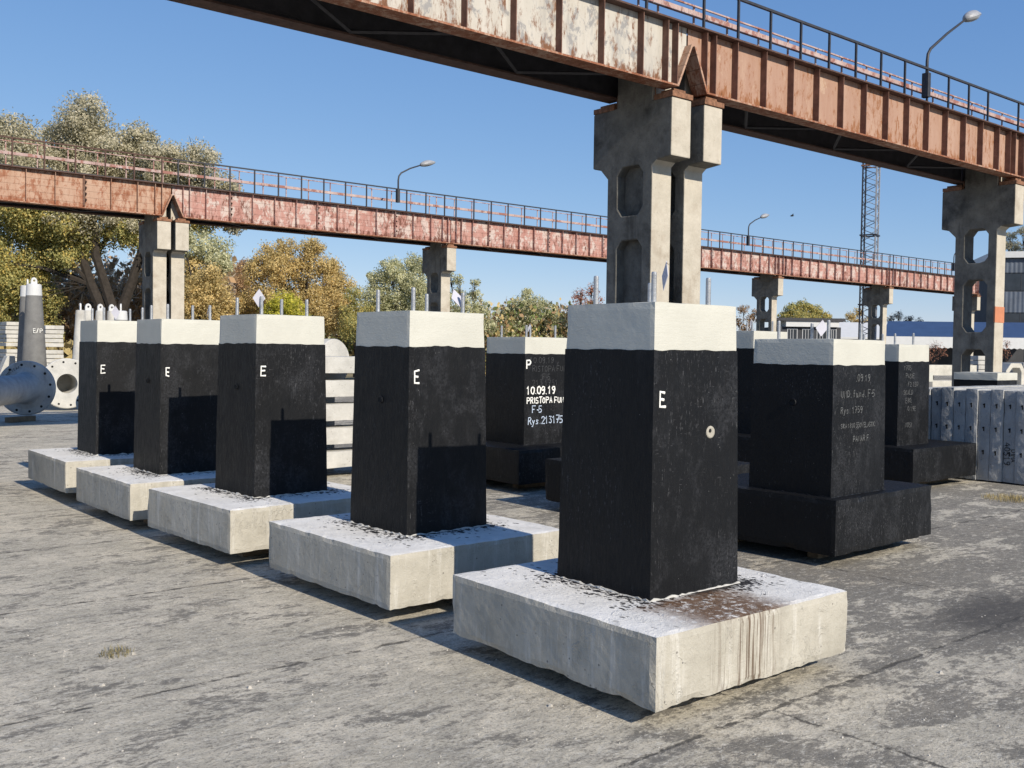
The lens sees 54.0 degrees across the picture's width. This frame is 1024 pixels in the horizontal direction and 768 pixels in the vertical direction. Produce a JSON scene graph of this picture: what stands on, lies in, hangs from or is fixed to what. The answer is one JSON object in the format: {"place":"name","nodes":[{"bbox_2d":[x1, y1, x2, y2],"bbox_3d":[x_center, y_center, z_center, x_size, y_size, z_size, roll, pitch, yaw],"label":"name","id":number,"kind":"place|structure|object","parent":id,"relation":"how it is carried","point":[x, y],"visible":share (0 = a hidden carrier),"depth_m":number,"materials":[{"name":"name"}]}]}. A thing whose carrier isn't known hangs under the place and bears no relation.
{"place":"outdoors","nodes":[
{"label":"outdoors","id":0,"kind":"place"},
{"bbox_2d":[28,308,143,492],"bbox_3d":[-4.377,0.112,11.065,1.426,1.912,1.475,-1,2,-39],"label":"foundation block","id":1,"kind":"object","parent":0,"point":[106,384],"depth_m":10.79,"materials":[{"name":"beige paint"}]},
{"bbox_2d":[0,375,1023,767],"bbox_3d":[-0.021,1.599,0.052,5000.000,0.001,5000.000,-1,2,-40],"label":"yard ground","id":2,"kind":"structure","parent":0,"point":[78,563],"depth_m":5.03,"materials":[{"name":"concrete"}]},
{"bbox_2d":[5,415,35,422],"bbox_3d":[-10.206,0.730,20.867,0.120,0.110,0.700,1,2,20],"label":"timber bearer","id":3,"kind":"object","parent":2,"relation":"on","point":[19,419],"visible":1,"depth_m":20.79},
{"bbox_2d":[0,361,55,414],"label":"flanged mast","id":4,"kind":"object","parent":3,"relation":"on","point":[27,387],"visible":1,"depth_m":21.04,"materials":[{"name":"metal"}]},
{"bbox_2d":[17,279,28,361],"bbox_3d":[-14.933,-1.419,30.982,0.720,3.620,0.720,0,2,-30],"label":"tapered mast","id":5,"kind":"object","parent":2,"relation":"on","point":[21,318],"visible":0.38,"depth_m":30.74,"materials":[{"name":"grey concrete"}]},
{"bbox_2d":[22,277,46,366],"bbox_3d":[-14.023,-1.338,29.483,0.800,3.580,0.800,2,2,38],"label":"tapered mast","id":6,"kind":"object","parent":2,"relation":"on","point":[34,347],"visible":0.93,"depth_m":29.25,"materials":[{"name":"grey concrete"}]},
{"bbox_2d":[46,358,78,408],"bbox_3d":[-12.587,-0.114,27.202,1.240,1.240,6.004,0,2,-33],"label":"flanged mast","id":7,"kind":"object","parent":2,"relation":"on","point":[64,372],"visible":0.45,"depth_m":24.73,"materials":[{"name":"white metal"}]},
{"bbox_2d":[72,303,85,360],"bbox_3d":[-12.456,-0.922,28.997,0.600,2.820,0.600,0,2,-30],"label":"tapered mast","id":8,"kind":"object","parent":2,"relation":"on","point":[79,315],"visible":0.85,"depth_m":28.83,"materials":[{"name":"white concrete"}]},
{"bbox_2d":[138,210,171,318],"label":"crane column","id":9,"kind":"structure","parent":2,"relation":"on","point":[154,239],"depth_m":35.70,"materials":[{"name":"concrete"}]},
{"bbox_2d":[0,203,143,219],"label":"crane girder","id":10,"kind":"object","parent":9,"relation":"on","point":[58,209],"visible":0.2,"depth_m":34.54,"materials":[{"name":"metal"}]},
{"bbox_2d":[0,139,157,180],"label":"conductor rail","id":11,"kind":"object","parent":10,"relation":"on","point":[97,163],"visible":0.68,"depth_m":34.76,"materials":[{"name":"metal"}]},
{"bbox_2d":[0,163,173,215],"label":"crane girder","id":12,"kind":"object","parent":9,"relation":"on","point":[43,186],"visible":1,"depth_m":33.62,"materials":[{"name":"metal"}]},
{"bbox_2d":[0,135,172,182],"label":"guard railing","id":13,"kind":"object","parent":12,"relation":"on","point":[104,150],"visible":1,"depth_m":33.82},
{"bbox_2d":[166,201,189,318],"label":"crane column","id":14,"kind":"structure","parent":2,"relation":"on","point":[175,264],"depth_m":36.01,"materials":[{"name":"concrete"}]},
{"bbox_2d":[170,192,429,245],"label":"crane girder","id":15,"kind":"object","parent":14,"relation":"on","point":[221,224],"visible":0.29,"depth_m":40.20,"materials":[{"name":"metal"}]},
{"bbox_2d":[158,160,432,213],"bbox_3d":[-8.199,-7.696,40.465,12.180,1.080,0.086,-1,2,-39],"label":"conductor rail","id":16,"kind":"object","parent":15,"relation":"on","point":[286,187],"visible":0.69,"depth_m":39.87,"materials":[{"name":"metal"}]},
{"bbox_2d":[171,184,452,243],"bbox_3d":[-7.350,-6.571,39.459,12.190,1.180,0.360,-1,2,-39],"label":"crane girder","id":17,"kind":"object","parent":14,"relation":"on","point":[216,205],"visible":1,"depth_m":38.91,"materials":[{"name":"metal"}]},
{"bbox_2d":[173,158,452,215],"bbox_3d":[-7.277,-7.567,39.346,12.180,0.920,0.056,-1,2,-39],"label":"guard railing","id":18,"kind":"object","parent":17,"relation":"on","point":[301,176],"visible":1,"depth_m":39.00,"materials":[{"name":"metal"}]},
{"bbox_2d":[237,549,268,556],"bbox_3d":[-1.694,1.263,8.060,1.064,0.104,0.100,-1,3,-42],"label":"timber bearer","id":19,"kind":"object","parent":2,"relation":"on","point":[256,552],"visible":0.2,"depth_m":7.73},
{"bbox_2d":[148,296,350,553],"bbox_3d":[-1.998,0.244,8.256,1.426,1.913,1.476,-1,3,-42],"label":"foundation block","id":20,"kind":"object","parent":19,"relation":"on","point":[271,450],"depth_m":8.01,"materials":[{"name":"beige paint"}]},
{"bbox_2d":[324,339,348,470],"bbox_3d":[-2.516,0.271,13.182,0.503,1.730,0.600,2,2,30],"label":"round end stone","id":21,"kind":"object","parent":2,"relation":"on","point":[335,347],"visible":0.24,"depth_m":13.08,"materials":[{"name":"white concrete"}]},
{"bbox_2d":[345,373,485,378],"bbox_3d":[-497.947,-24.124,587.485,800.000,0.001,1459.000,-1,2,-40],"label":"verge","id":22,"kind":"structure","parent":2,"relation":"on","point":[349,375],"depth_m":58.34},
{"bbox_2d":[0,338,72,358],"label":"dry grass","id":23,"kind":"structure","parent":22,"relation":"on","point":[67,348],"depth_m":47.22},
{"bbox_2d":[3,244,237,342],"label":"brown thicket","id":24,"kind":"object","parent":22,"relation":"on","point":[67,313],"visible":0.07,"depth_m":58.71,"materials":[{"name":"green plant"}]},
{"bbox_2d":[0,88,246,342],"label":"willow","id":25,"kind":"object","parent":22,"relation":"on","point":[56,235],"visible":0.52,"depth_m":53.06,"materials":[{"name":"green plant"}]},
{"bbox_2d":[184,227,243,319],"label":"leafy tree","id":26,"kind":"object","parent":22,"relation":"on","point":[204,288],"visible":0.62,"depth_m":48.63,"materials":[{"name":"green plant"}]},
{"bbox_2d":[229,257,258,308],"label":"leafy tree","id":27,"kind":"object","parent":22,"relation":"on","point":[239,283],"visible":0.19,"depth_m":67.36,"materials":[{"name":"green plant"}]},
{"bbox_2d":[258,288,311,315],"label":"shrub","id":28,"kind":"object","parent":22,"relation":"on","point":[290,303],"visible":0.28,"depth_m":52.06,"materials":[{"name":"green plant"}]},
{"bbox_2d":[234,235,357,338],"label":"leafy tree","id":29,"kind":"object","parent":22,"relation":"on","point":[323,298],"visible":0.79,"depth_m":59.20,"materials":[{"name":"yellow plant"}]},
{"bbox_2d":[335,285,374,376],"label":"leafy tree","id":30,"kind":"object","parent":22,"relation":"on","point":[350,320],"visible":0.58,"depth_m":56.80,"materials":[{"name":"green plant"}]},
{"bbox_2d":[360,251,426,311],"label":"leafy tree","id":31,"kind":"object","parent":22,"relation":"on","point":[405,283],"visible":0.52,"depth_m":63.21,"materials":[{"name":"green plant"}]},
{"bbox_2d":[256,297,592,374],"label":"green thicket","id":32,"kind":"object","parent":22,"relation":"on","point":[496,315],"visible":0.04,"depth_m":66.77,"materials":[{"name":"green plant"}]},
{"bbox_2d":[450,272,496,334],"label":"leafy tree","id":33,"kind":"object","parent":22,"relation":"on","point":[474,307],"visible":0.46,"depth_m":61.72,"materials":[{"name":"green plant"}]},
{"bbox_2d":[485,288,567,339],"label":"leafy tree","id":34,"kind":"object","parent":22,"relation":"on","point":[526,301],"visible":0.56,"depth_m":67.48,"materials":[{"name":"green plant"}]},
{"bbox_2d":[565,282,604,316],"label":"leafy tree","id":35,"kind":"object","parent":22,"relation":"on","point":[589,291],"visible":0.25,"depth_m":65.89,"materials":[{"name":"green plant"}]},
{"bbox_2d":[422,242,456,311],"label":"crane column","id":36,"kind":"structure","parent":2,"relation":"on","point":[438,263],"depth_m":43.64,"materials":[{"name":"concrete"}]},
{"bbox_2d":[512,482,544,488],"bbox_3d":[0.486,1.159,12.107,1.190,0.104,0.100,-1,2,-41],"label":"timber bearer","id":37,"kind":"object","parent":2,"relation":"on","point":[516,486],"visible":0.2,"depth_m":11.79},
{"bbox_2d":[485,325,566,484],"bbox_3d":[0.183,0.187,12.318,1.552,1.831,1.502,-1,2,-41],"label":"foundation block","id":38,"kind":"object","parent":37,"relation":"on","point":[524,386],"depth_m":12.02,"materials":[{"name":"beige paint"}]},
{"bbox_2d":[593,78,692,303],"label":"crane column","id":39,"kind":"structure","parent":2,"relation":"on","point":[641,140],"depth_m":17.48,"materials":[{"name":"concrete"}]},
{"bbox_2d":[669,70,723,303],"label":"crane column","id":40,"kind":"structure","parent":2,"relation":"on","point":[686,202],"depth_m":17.79,"materials":[{"name":"concrete"}]},
{"bbox_2d":[722,105,964,184],"bbox_3d":[6.920,-5.704,22.175,12.340,1.150,0.360,-1,2,-39],"label":"crane girder","id":41,"kind":"object","parent":40,"relation":"on","point":[820,141],"visible":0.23,"depth_m":22.32,"materials":[{"name":"metal"}]},
{"bbox_2d":[652,0,983,115],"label":"conductor rail","id":42,"kind":"object","parent":41,"relation":"on","point":[757,35],"visible":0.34,"depth_m":20.73,"materials":[{"name":"metal"}]},
{"bbox_2d":[685,25,1021,177],"bbox_3d":[7.759,-5.660,21.157,12.340,1.150,0.360,-1,2,-39],"label":"crane girder","id":43,"kind":"object","parent":40,"relation":"on","point":[731,71],"visible":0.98,"depth_m":20.06,"materials":[{"name":"metal"}]},
{"bbox_2d":[686,35,967,168],"bbox_3d":[7.336,-5.647,21.671,12.240,1.030,1.037,-1,2,-39],"label":"girder bracing","id":44,"kind":"object","parent":43,"relation":"attached to","point":[835,144],"visible":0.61,"depth_m":22.10,"materials":[{"name":"metal"}]},
{"bbox_2d":[702,0,1006,120],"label":"guard railing","id":45,"kind":"object","parent":43,"relation":"on","point":[830,33],"visible":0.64,"depth_m":20.90,"materials":[{"name":"metal"}]},
{"bbox_2d":[921,10,980,97],"bbox_3d":[10.324,-7.733,23.515,2.492,2.445,0.326,-1,2,-39],"label":"yard lamp","id":46,"kind":"object","parent":45,"relation":"attached to","point":[971,16],"visible":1,"depth_m":22.82,"materials":[{"name":"metal"}]},
{"bbox_2d":[736,304,756,330],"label":"leafy tree","id":47,"kind":"object","parent":2,"relation":"on","point":[743,311],"visible":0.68,"depth_m":77.99,"materials":[{"name":"brown plant"}]},
{"bbox_2d":[752,274,783,331],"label":"crane column","id":48,"kind":"structure","parent":2,"relation":"on","point":[765,286],"depth_m":58.64,"materials":[{"name":"concrete"}]},
{"bbox_2d":[779,261,870,286],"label":"crane girder","id":49,"kind":"object","parent":48,"relation":"on","point":[822,281],"visible":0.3,"depth_m":63.38,"materials":[{"name":"metal"}]},
{"bbox_2d":[761,239,871,263],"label":"conductor rail","id":50,"kind":"object","parent":49,"relation":"on","point":[846,256],"visible":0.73,"depth_m":62.25,"materials":[{"name":"metal"}]},
{"bbox_2d":[777,255,891,285],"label":"crane girder","id":51,"kind":"object","parent":48,"relation":"on","point":[800,267],"visible":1,"depth_m":61.69,"materials":[{"name":"metal"}]},
{"bbox_2d":[782,240,891,267],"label":"guard railing","id":52,"kind":"object","parent":51,"relation":"on","point":[839,252],"visible":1,"depth_m":61.61,"materials":[{"name":"metal"}]},
{"bbox_2d":[755,317,845,338],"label":"shed","id":53,"kind":"object","parent":2,"relation":"on","point":[796,328],"visible":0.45,"depth_m":87.96,"materials":[{"name":"metal"}]},
{"bbox_2d":[777,298,831,317],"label":"leafy tree","id":54,"kind":"object","parent":2,"relation":"on","point":[800,310],"visible":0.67,"depth_m":111.54,"materials":[{"name":"green plant"}]},
{"bbox_2d":[807,552,827,558],"bbox_3d":[2.805,1.313,8.305,1.160,0.104,0.100,-1,3,-41],"label":"timber bearer","id":55,"kind":"object","parent":2,"relation":"on","point":[813,555],"visible":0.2,"depth_m":7.92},
{"bbox_2d":[737,320,931,556],"bbox_3d":[2.507,0.370,8.504,1.522,1.775,1.452,-1,3,-41],"label":"foundation block","id":56,"kind":"object","parent":55,"relation":"on","point":[812,481],"depth_m":7.85,"materials":[{"name":"beige paint"}]},
{"bbox_2d":[839,322,879,339],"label":"shed","id":57,"kind":"structure","parent":2,"relation":"on","point":[849,330],"depth_m":105.98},
{"bbox_2d":[858,163,880,339],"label":"lattice mast","id":58,"kind":"object","parent":2,"relation":"on","point":[865,167],"visible":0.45,"depth_m":75.66,"materials":[{"name":"metal"}]},
{"bbox_2d":[863,285,893,343],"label":"crane column","id":59,"kind":"structure","parent":2,"relation":"on","point":[874,296],"depth_m":66.27,"materials":[{"name":"concrete"}]},
{"bbox_2d":[918,479,947,483],"bbox_3d":[5.151,1.202,12.649,1.190,0.104,0.100,-1,2,-39],"label":"timber bearer","id":60,"kind":"object","parent":2,"relation":"on","point":[933,481],"visible":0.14,"depth_m":12.75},
{"bbox_2d":[863,333,976,482],"bbox_3d":[4.854,0.248,12.869,1.552,1.795,1.502,-1,2,-39],"label":"foundation block","id":61,"kind":"object","parent":60,"relation":"on","point":[913,453],"depth_m":12.28,"materials":[{"name":"beige paint"}]},
{"bbox_2d":[931,387,941,439],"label":"upright slab","id":62,"kind":"structure","parent":2,"relation":"on","point":[936,414],"depth_m":13.43,"materials":[{"name":"concrete"}]},
{"bbox_2d":[886,321,1023,371],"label":"shed","id":63,"kind":"structure","parent":2,"relation":"on","point":[928,332],"depth_m":93.70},
{"bbox_2d":[953,390,965,477],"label":"upright slab","id":64,"kind":"structure","parent":2,"relation":"on","point":[959,415],"depth_m":13.15,"materials":[{"name":"concrete"}]},
{"bbox_2d":[952,294,980,355],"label":"crane column","id":65,"kind":"structure","parent":2,"relation":"on","point":[975,302],"depth_m":73.47,"materials":[{"name":"concrete"}]},
{"bbox_2d":[890,268,978,294],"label":"crane girder","id":66,"kind":"object","parent":65,"relation":"on","point":[902,278],"visible":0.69,"depth_m":68.59,"materials":[{"name":"metal"}]},
{"bbox_2d":[941,385,1023,440],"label":"upright slab","id":67,"kind":"structure","parent":2,"relation":"on","point":[947,417],"depth_m":13.28,"materials":[{"name":"concrete"}]},
{"bbox_2d":[942,169,1023,385],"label":"crane column","id":68,"kind":"structure","parent":2,"relation":"on","point":[992,205],"depth_m":25.55,"materials":[{"name":"concrete"}]},
{"bbox_2d":[1007,132,1023,181],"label":"crane girder","id":69,"kind":"object","parent":68,"relation":"on","point":[1019,169],"visible":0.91,"depth_m":25.16,"materials":[{"name":"metal"}]},
{"bbox_2d":[976,390,990,479],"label":"upright slab","id":70,"kind":"structure","parent":2,"relation":"on","point":[984,422],"depth_m":12.92,"materials":[{"name":"concrete"}]},
{"bbox_2d":[954,372,1016,385],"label":"foundation block","id":71,"kind":"object","parent":2,"relation":"on","point":[981,378],"depth_m":19.84,"materials":[{"name":"beige paint"}]},
{"bbox_2d":[964,387,1023,479],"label":"upright slab","id":72,"kind":"structure","parent":2,"relation":"on","point":[971,418],"depth_m":13.02,"materials":[{"name":"concrete"}]},
{"bbox_2d":[974,251,1023,361],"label":"factory hall","id":73,"kind":"structure","parent":2,"relation":"on","point":[1014,291],"depth_m":111.31,"materials":[{"name":"metal"}]},
{"bbox_2d":[989,388,1023,481],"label":"upright slab","id":74,"kind":"structure","parent":2,"relation":"on","point":[996,457],"depth_m":12.79,"materials":[{"name":"concrete"}]},
{"bbox_2d":[1002,363,1023,384],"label":"hollow stone","id":75,"kind":"object","parent":2,"relation":"on","point":[1017,368],"visible":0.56,"depth_m":33.99,"materials":[{"name":"concrete"}]},
{"bbox_2d":[1003,390,1023,482],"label":"upright slab","id":76,"kind":"structure","parent":2,"relation":"on","point":[1009,437],"depth_m":12.68,"materials":[{"name":"concrete"}]},
{"bbox_2d":[1006,226,1023,250],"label":"leafy tree","id":77,"kind":"object","parent":2,"relation":"on","point":[1012,246],"visible":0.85,"depth_m":135.27,"materials":[{"name":"green plant"}]},
{"bbox_2d":[1014,391,1023,483],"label":"upright slab","id":78,"kind":"structure","parent":2,"relation":"on","point":[1019,460],"depth_m":12.56,"materials":[{"name":"concrete"}]},
{"bbox_3d":[1.700,1.249,9.847,1.140,0.104,0.100,-1,2,-41],"label":"timber bearer","id":79,"kind":"object","parent":2,"relation":"on","visible":0},
{"bbox_2d":[545,458,749,501],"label":"foundation block","id":80,"kind":"object","parent":79,"relation":"on","point":[553,475],"depth_m":10.05,"materials":[{"name":"beige paint"}]},
{"bbox_3d":[3.663,1.141,13.923,1.240,0.104,0.100,-1,2,-40],"label":"timber bearer","id":81,"kind":"object","parent":2,"relation":"on","visible":0},
{"bbox_2d":[736,321,786,461],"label":"foundation block","id":82,"kind":"object","parent":81,"relation":"on","point":[745,341],"depth_m":13.71,"materials":[{"name":"beige paint"}]},
{"bbox_3d":[-2.860,1.105,12.216,0.100,0.117,0.310,-1,2,-40],"label":"timber spacer","id":83,"kind":"object","parent":2,"relation":"on","visible":0},
{"bbox_2d":[327,447,351,468],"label":"precast beam","id":84,"kind":"structure","parent":83,"relation":"on","point":[338,457],"depth_m":12.54,"materials":[{"name":"white concrete"}]},
{"bbox_3d":[-2.856,0.793,12.206,0.100,0.082,0.310,-1,2,-40],"label":"timber spacer","id":85,"kind":"object","parent":84,"relation":"on","visible":0},
{"bbox_2d":[326,424,352,444],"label":"precast beam","id":86,"kind":"structure","parent":85,"relation":"on","point":[339,434],"depth_m":12.52,"materials":[{"name":"white concrete"}]},
{"bbox_3d":[-2.852,0.498,12.196,0.100,0.082,0.310,-1,2,-40],"label":"timber spacer","id":87,"kind":"object","parent":86,"relation":"on","visible":0},
{"bbox_2d":[326,402,353,420],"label":"precast beam","id":88,"kind":"structure","parent":87,"relation":"on","point":[337,411],"depth_m":12.51,"materials":[{"name":"white concrete"}]},
{"bbox_2d":[326,379,353,396],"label":"precast beam","id":89,"kind":"structure","parent":88,"relation":"on","point":[339,387],"depth_m":12.49,"materials":[{"name":"white concrete"}]},
{"bbox_3d":[-2.845,-0.092,12.177,0.100,0.082,0.310,-1,2,-40],"label":"timber spacer","id":90,"kind":"object","parent":89,"relation":"on","visible":0},
{"bbox_2d":[325,356,354,372],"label":"precast beam","id":91,"kind":"structure","parent":90,"relation":"on","point":[339,364],"depth_m":12.48,"materials":[{"name":"white concrete"}]},
{"bbox_3d":[15.493,0.421,36.384,3.006,0.309,0.507,0,2,-20],"label":"precast beam","id":92,"kind":"object","parent":2,"relation":"on","visible":0},
{"bbox_2d":[929,365,976,375],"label":"precast beam","id":93,"kind":"structure","parent":92,"relation":"on","point":[943,370],"depth_m":36.50,"materials":[{"name":"concrete"}]},
{"bbox_2d":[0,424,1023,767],"bbox_3d":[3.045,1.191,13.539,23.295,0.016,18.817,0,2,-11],"label":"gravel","id":94,"kind":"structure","parent":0,"point":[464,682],"depth_m":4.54,"materials":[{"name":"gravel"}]},
{"bbox_2d":[0,0,1023,330],"label":"sky","id":95,"kind":"structure","parent":0,"point":[273,98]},
{"bbox_3d":[16.828,-5.780,29.477,12.140,1.030,1.037,-1,2,-39],"label":"girder bracing","id":96,"kind":"object","parent":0,"visible":0},
{"bbox_2d":[982,106,1023,127],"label":"conductor rail","id":97,"kind":"object","parent":96,"relation":"on","point":[1001,118],"visible":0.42,"depth_m":26.38,"materials":[{"name":"metal"}]},
{"bbox_3d":[-6.529,-2.087,10.549,0.520,6.910,1.905,-1,2,-39],"label":"crane column","id":98,"kind":"object","parent":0,"visible":0},
{"bbox_2d":[168,0,617,103],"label":"crane girder","id":99,"kind":"object","parent":98,"relation":"on","point":[311,17],"visible":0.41,"depth_m":15.28,"materials":[{"name":"metal"}]},
{"bbox_2d":[320,0,694,89],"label":"crane girder","id":100,"kind":"object","parent":98,"relation":"on","point":[621,39],"visible":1,"depth_m":15.54,"materials":[{"name":"metal"}]},
{"bbox_2d":[311,0,604,74],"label":"girder bracing","id":101,"kind":"object","parent":100,"relation":"attached to","point":[359,31],"visible":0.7,"depth_m":14.40,"materials":[{"name":"metal"}]},
{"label":"crane column","id":102,"kind":"object","parent":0,"visible":0},
{"bbox_2d":[450,226,606,262],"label":"crane girder","id":103,"kind":"object","parent":102,"relation":"on","point":[518,252],"visible":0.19,"depth_m":47.71,"materials":[{"name":"metal"}]},
{"bbox_2d":[433,196,606,232],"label":"conductor rail","id":104,"kind":"object","parent":103,"relation":"on","point":[521,216],"visible":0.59,"depth_m":47.32,"materials":[{"name":"metal"}]},
{"bbox_2d":[451,216,606,258],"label":"crane girder","id":105,"kind":"object","parent":102,"relation":"on","point":[492,234],"visible":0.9,"depth_m":46.02,"materials":[{"name":"metal"}]},
{"bbox_2d":[453,196,606,233],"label":"guard railing","id":106,"kind":"object","parent":105,"relation":"on","point":[473,199],"visible":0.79,"depth_m":45.76,"materials":[{"name":"metal"}]},
{"bbox_2d":[701,246,780,274],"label":"crane girder","id":107,"kind":"object","parent":102,"relation":"on","point":[716,258],"visible":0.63,"depth_m":55.85,"materials":[{"name":"metal"}]},
{"bbox_3d":[0.995,1.398,5.001,1.064,0.104,0.100,-1,2,-39],"label":"timber bearer","id":108,"kind":"object","parent":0,"visible":0},
{"bbox_2d":[452,272,847,712],"bbox_3d":[0.705,0.396,5.216,1.426,1.914,1.475,-1,2,-39],"label":"foundation block","id":109,"kind":"object","parent":108,"relation":"on","point":[643,590],"depth_m":4.95,"materials":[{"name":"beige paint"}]},
{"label":"timber bearer","id":110,"kind":"object","parent":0,"visible":0},
{"bbox_2d":[269,287,558,609],"bbox_3d":[-0.644,0.322,6.797,1.426,1.914,1.476,-1,2,-41],"label":"foundation block","id":111,"kind":"object","parent":110,"relation":"on","point":[417,525],"depth_m":6.54,"materials":[{"name":"beige paint"}]},
{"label":"timber bearer","id":112,"kind":"object","parent":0,"visible":0},
{"bbox_2d":[76,304,219,520],"bbox_3d":[-3.204,0.191,9.626,1.426,1.914,1.476,-1,2,-40],"label":"foundation block","id":113,"kind":"object","parent":112,"relation":"on","point":[176,392],"depth_m":9.38,"materials":[{"name":"beige paint"}]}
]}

